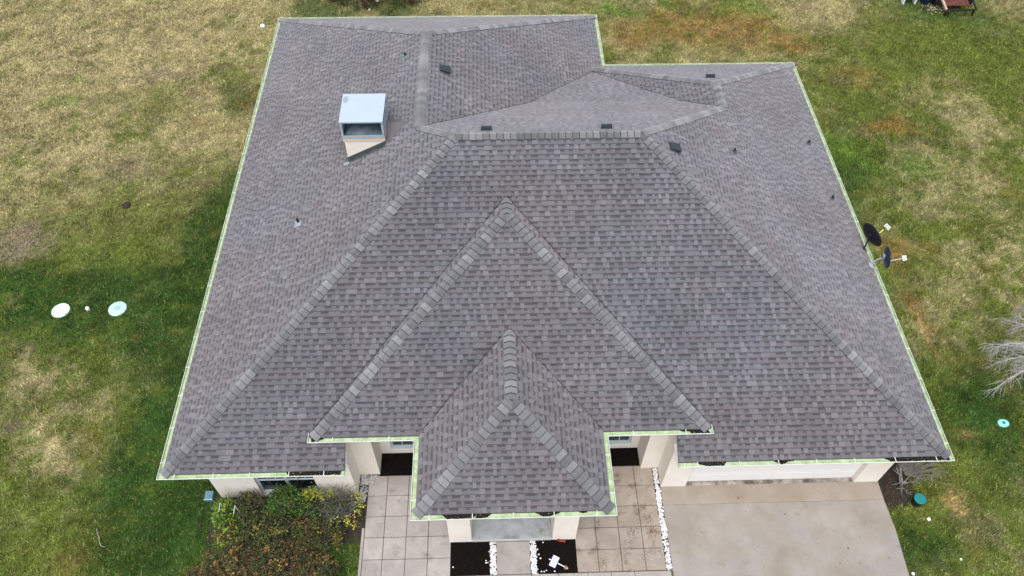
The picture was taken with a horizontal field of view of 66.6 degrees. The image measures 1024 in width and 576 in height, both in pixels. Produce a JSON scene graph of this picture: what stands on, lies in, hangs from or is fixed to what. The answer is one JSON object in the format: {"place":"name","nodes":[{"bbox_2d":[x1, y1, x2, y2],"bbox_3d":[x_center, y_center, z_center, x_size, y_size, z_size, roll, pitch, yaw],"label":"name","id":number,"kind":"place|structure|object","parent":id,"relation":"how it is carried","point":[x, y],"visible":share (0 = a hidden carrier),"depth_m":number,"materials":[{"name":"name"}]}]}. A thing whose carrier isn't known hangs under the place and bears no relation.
{"place":"outdoors","nodes":[
{"label":"outdoors","id":0,"kind":"place"},
{"bbox_2d":[0,0,1023,575],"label":"lawn","id":1,"kind":"structure","parent":0,"point":[170,318],"depth_m":28.16,"materials":[{"name":"green plant"}]},
{"bbox_2d":[51,303,69,317],"bbox_3d":[-14.946,0.736,25.801,0.590,0.095,0.590,-1,52,-1],"label":"septic lid","id":2,"kind":"object","parent":1,"relation":"on","point":[61,310],"visible":1,"depth_m":25.76,"materials":[{"name":"plastic"}]},
{"bbox_2d":[108,301,126,315],"bbox_3d":[-13.098,0.682,25.867,0.590,0.085,0.590,-1,52,-1],"label":"septic lid","id":3,"kind":"object","parent":1,"relation":"on","point":[119,308],"visible":1,"depth_m":25.82,"materials":[{"name":"white plastic"}]},
{"bbox_2d":[121,202,130,208],"bbox_3d":[-14.230,-3.065,28.715,0.329,0.115,0.332,11,53,8],"label":"molehill","id":4,"kind":"object","parent":1,"relation":"on","point":[125,205],"visible":1,"depth_m":28.65,"materials":[{"name":"brown soil"}]},
{"bbox_2d":[182,561,228,575],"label":"rusty bush","id":5,"kind":"object","parent":1,"relation":"on","point":[195,573],"visible":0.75,"depth_m":20.41,"materials":[{"name":"brown plant"}]},
{"bbox_2d":[204,491,214,501],"bbox_3d":[-8.486,5.833,21.850,0.248,0.178,0.263,-1,52,-1],"label":"utility box","id":6,"kind":"object","parent":1,"relation":"on","point":[208,497],"visible":1,"depth_m":21.80,"materials":[{"name":"blue plastic"}]},
{"bbox_2d":[195,531,267,575],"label":"rusty bush","id":7,"kind":"object","parent":1,"relation":"on","point":[226,563],"visible":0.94,"depth_m":20.26,"materials":[{"name":"brown plant"}]},
{"bbox_2d":[241,534,320,575],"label":"rusty bush","id":8,"kind":"object","parent":1,"relation":"on","point":[280,564],"visible":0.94,"depth_m":20.27,"materials":[{"name":"brown plant"}]},
{"bbox_2d":[206,494,364,546],"bbox_3d":[-6.214,6.412,21.531,4.190,0.001,1.400,-1,52,-1],"label":"planting bed","id":9,"kind":"object","parent":1,"relation":"on","point":[356,531],"visible":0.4,"depth_m":21.43,"materials":[{"name":"soil"}]},
{"bbox_2d":[208,490,240,533],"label":"lime shrub","id":10,"kind":"object","parent":9,"relation":"on","point":[222,513],"visible":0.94,"depth_m":21.04,"materials":[{"name":"green plant"}]},
{"bbox_2d":[206,518,250,555],"bbox_3d":[-7.588,6.644,20.811,1.132,0.859,1.031,-1,52,-1],"label":"lime shrub","id":11,"kind":"object","parent":9,"relation":"on","point":[225,533],"visible":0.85,"depth_m":20.75,"materials":[{"name":"green plant"}]},
{"bbox_2d":[215,484,268,531],"bbox_3d":[-7.211,5.825,21.250,1.368,1.172,1.250,-32,59,-23],"label":"twiggy shrub","id":12,"kind":"object","parent":9,"relation":"on","point":[245,510],"visible":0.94,"depth_m":21.25,"materials":[{"name":"brown plant"}]},
{"bbox_2d":[235,501,309,553],"bbox_3d":[-6.480,6.441,20.874,1.903,1.028,1.885,-37,61,-25],"label":"olive shrub","id":13,"kind":"object","parent":9,"relation":"on","point":[286,527],"visible":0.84,"depth_m":20.74,"materials":[{"name":"green plant"}]},
{"bbox_2d":[257,477,316,519],"bbox_3d":[-6.118,5.624,21.107,1.559,1.655,1.552,-25,57,-19],"label":"evergreen shrub","id":14,"kind":"object","parent":9,"relation":"on","point":[289,496],"visible":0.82,"depth_m":20.99,"materials":[{"name":"green plant"}]},
{"bbox_2d":[290,482,332,522],"bbox_3d":[-5.473,5.952,21.177,1.256,1.152,1.034,-30,58,-21],"label":"yellow tipped shrub","id":15,"kind":"object","parent":9,"relation":"on","point":[312,511],"visible":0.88,"depth_m":21.11,"materials":[{"name":"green plant"}]},
{"bbox_2d":[285,506,348,554],"bbox_3d":[-5.247,6.505,20.820,1.723,1.050,1.311,-23,56,-17],"label":"olive shrub","id":16,"kind":"object","parent":9,"relation":"on","point":[313,528],"visible":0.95,"depth_m":20.75,"materials":[{"name":"green plant"}]},
{"bbox_2d":[307,482,370,531],"bbox_3d":[-4.750,5.868,21.106,1.765,1.381,1.548,6,53,4],"label":"grey shrub","id":17,"kind":"object","parent":9,"relation":"on","point":[337,507],"visible":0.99,"depth_m":21.12,"materials":[{"name":"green plant"}]},
{"bbox_2d":[296,550,342,575],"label":"rusty bush","id":18,"kind":"object","parent":1,"relation":"on","point":[318,571],"visible":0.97,"depth_m":20.28,"materials":[{"name":"brown plant"}]},
{"bbox_2d":[358,528,364,575],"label":"concrete edging","id":19,"kind":"object","parent":1,"relation":"on","point":[360,555],"visible":1,"depth_m":20.98,"materials":[{"name":"beige concrete"}]},
{"bbox_2d":[329,0,414,8],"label":"red brown bush","id":20,"kind":"object","parent":1,"relation":"on","point":[371,2],"visible":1,"depth_m":36.37,"materials":[{"name":"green plant"}]},
{"bbox_2d":[380,453,412,475],"bbox_3d":[-2.754,5.085,22.557,2.088,0.059,0.755,-1,52,-1],"label":"mulch bed","id":21,"kind":"object","parent":1,"relation":"on","point":[397,464],"visible":0.41,"depth_m":22.54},
{"bbox_2d":[450,541,490,575],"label":"mulch bed","id":22,"kind":"object","parent":1,"relation":"on","point":[468,558],"visible":1,"depth_m":20.89,"materials":[{"name":"black soil"}]},
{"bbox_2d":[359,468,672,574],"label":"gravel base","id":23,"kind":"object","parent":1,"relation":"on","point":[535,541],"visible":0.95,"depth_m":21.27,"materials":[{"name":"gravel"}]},
{"bbox_2d":[359,475,379,502],"bbox_3d":[-4.070,5.678,22.087,0.588,0.056,0.839,-1,52,-1],"label":"pebble strip","id":24,"kind":"object","parent":23,"relation":"on","point":[365,479],"visible":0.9,"depth_m":22.16,"materials":[{"name":"white gravel"}]},
{"bbox_2d":[488,541,496,574],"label":"pebble strip","id":25,"kind":"object","parent":23,"relation":"on","point":[493,561],"visible":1,"depth_m":20.89,"materials":[{"name":"white gravel"}]},
{"bbox_2d":[529,541,537,573],"bbox_3d":[0.583,7.234,20.927,0.276,0.054,0.914,-1,52,-1],"label":"pebble strip","id":26,"kind":"object","parent":23,"relation":"on","point":[532,560],"visible":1,"depth_m":20.90,"materials":[{"name":"white gravel"}]},
{"bbox_2d":[652,468,672,569],"bbox_3d":[4.159,6.357,21.637,0.250,0.055,2.929,-1,52,-1],"label":"pebble strip","id":27,"kind":"object","parent":23,"relation":"on","point":[660,515],"visible":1,"depth_m":21.58,"materials":[{"name":"white gravel"}]},
{"bbox_2d":[156,14,954,542],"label":"house","id":28,"kind":"structure","parent":1,"relation":"on","point":[508,278],"depth_m":20.59,"materials":[{"name":"grey"}]},
{"bbox_2d":[256,476,318,493],"bbox_3d":[-6.164,5.170,21.201,1.600,1.730,0.140,-1,52,-1],"label":"window","id":29,"kind":"structure","parent":28,"relation":"in","point":[305,482],"depth_m":21.53,"materials":[{"name":"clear glass"}]},
{"bbox_2d":[391,441,413,448],"bbox_3d":[-2.695,4.070,21.953,1.570,1.730,0.140,-1,52,-1],"label":"window","id":30,"kind":"structure","parent":28,"relation":"in","point":[395,444],"depth_m":22.58,"materials":[{"name":"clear glass"}]},
{"bbox_2d":[609,436,630,443],"bbox_3d":[2.643,3.978,22.085,1.610,1.750,0.140,-1,52,-1],"label":"window","id":31,"kind":"structure","parent":28,"relation":"in","point":[612,439],"depth_m":22.73,"materials":[{"name":"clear glass"}]},
{"bbox_2d":[688,463,862,480],"bbox_3d":[7.349,4.801,21.462,4.830,2.173,0.052,-1,52,-1],"label":"garage door","id":32,"kind":"structure","parent":28,"relation":"in","point":[816,470],"depth_m":21.94,"materials":[{"name":"paint"}]},
{"bbox_2d":[862,223,890,250],"bbox_3d":[11.012,-0.851,24.427,0.686,3.137,0.791,-1,52,-1],"label":"satellite dish","id":33,"kind":"object","parent":28,"relation":"attached to","point":[872,234],"visible":0.97,"depth_m":23.38,"materials":[{"name":"black metal"}]},
{"bbox_2d":[868,246,906,267],"bbox_3d":[11.185,-0.187,24.008,0.780,2.992,0.658,-18,55,-14],"label":"satellite dish","id":34,"kind":"object","parent":28,"relation":"attached to","point":[886,257],"visible":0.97,"depth_m":22.96,"materials":[{"name":"blue paint"}]},
{"bbox_2d":[535,539,578,573],"bbox_3d":[1.198,7.218,20.946,1.140,0.060,0.956,-1,52,-1],"label":"mulch bed","id":35,"kind":"object","parent":1,"relation":"on","point":[565,552],"visible":1,"depth_m":20.97,"materials":[{"name":"black soil"}]},
{"bbox_2d":[548,554,567,568],"bbox_3d":[1.240,7.350,20.774,0.550,0.042,0.330,22,55,15],"label":"yard sign","id":36,"kind":"object","parent":35,"relation":"on","point":[554,561],"visible":1,"depth_m":20.79,"materials":[{"name":"white plastic"}]},
{"bbox_2d":[610,448,639,465],"bbox_3d":[2.670,4.939,22.717,2.094,0.060,0.634,-1,52,-1],"label":"mulch bed","id":37,"kind":"object","parent":1,"relation":"on","point":[624,456],"visible":0.39,"depth_m":22.73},
{"bbox_2d":[878,463,915,508],"bbox_3d":[10.989,5.620,22.294,1.015,0.029,1.452,-1,52,-1],"label":"bare soil bed","id":38,"kind":"object","parent":1,"relation":"on","point":[904,501],"visible":0.63,"depth_m":22.21,"materials":[{"name":"brown soil"}]},
{"bbox_2d":[878,462,926,533],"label":"fallen leaves","id":39,"kind":"object","parent":38,"relation":"on","point":[893,496],"visible":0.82,"depth_m":22.07,"materials":[{"name":"brown plant"}]},
{"bbox_2d":[893,461,946,494],"bbox_3d":[11.476,5.026,22.064,1.836,1.141,1.707,-1,52,-1],"label":"bare shrub","id":40,"kind":"object","parent":38,"relation":"on","point":[909,472],"visible":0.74,"depth_m":22.10,"materials":[{"name":"grey plant"}]},
{"bbox_2d":[911,493,925,507],"bbox_3d":[11.383,5.970,21.851,0.340,0.330,0.340,-1,52,-1],"label":"round bucket","id":41,"kind":"object","parent":1,"relation":"on","point":[918,500],"visible":1,"depth_m":21.74,"materials":[{"name":"teal plastic"}]},
{"bbox_2d":[920,0,930,4],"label":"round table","id":42,"kind":"object","parent":1,"relation":"on","point":[925,2],"visible":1,"depth_m":37.04,"materials":[{"name":"blue"}]},
{"bbox_2d":[922,2,943,16],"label":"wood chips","id":43,"kind":"object","parent":1,"relation":"on","point":[941,9],"visible":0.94,"depth_m":36.87,"materials":[{"name":"beige wood"}]},
{"bbox_2d":[931,0,977,15],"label":"bench","id":44,"kind":"object","parent":1,"relation":"on","point":[945,3],"visible":1,"depth_m":36.44,"materials":[{"name":"brown wood"}]},
{"bbox_2d":[978,305,1023,403],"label":"bare tree","id":45,"kind":"object","parent":1,"relation":"on","point":[1021,357],"visible":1,"depth_m":23.16,"materials":[{"name":"grey plant"}]},
{"bbox_2d":[997,419,1008,426],"bbox_3d":[14.822,4.073,23.502,0.340,0.082,0.255,-1,52,-1],"label":"valve lid","id":46,"kind":"object","parent":1,"relation":"on","point":[1002,422],"visible":1,"depth_m":23.47,"materials":[{"name":"plastic"}]},
{"bbox_2d":[360,466,671,575],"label":"patio","id":47,"kind":"structure","parent":0,"point":[397,542],"depth_m":21.19,"materials":[{"name":"beige tile"}]},
{"bbox_2d":[595,471,659,569],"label":"rotting leaves","id":48,"kind":"object","parent":47,"relation":"on","point":[634,533],"visible":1,"depth_m":21.35,"materials":[{"name":"brown plant"}]},
{"bbox_2d":[659,477,883,504],"bbox_3d":[7.350,5.759,22.172,6.260,0.104,0.733,-1,52,-1],"label":"garage apron","id":49,"kind":"object","parent":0,"point":[771,490],"visible":0.85,"depth_m":22.10,"materials":[{"name":"concrete"}]},
{"bbox_2d":[663,500,908,575],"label":"driveway","id":50,"kind":"structure","parent":0,"point":[798,539],"depth_m":21.26,"materials":[{"name":"concrete"}]},
{"bbox_2d":[687,497,888,575],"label":"dried leaves","id":51,"kind":"object","parent":50,"relation":"on","point":[762,539],"visible":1,"depth_m":21.28,"materials":[{"name":"brown plant"}]}
]}

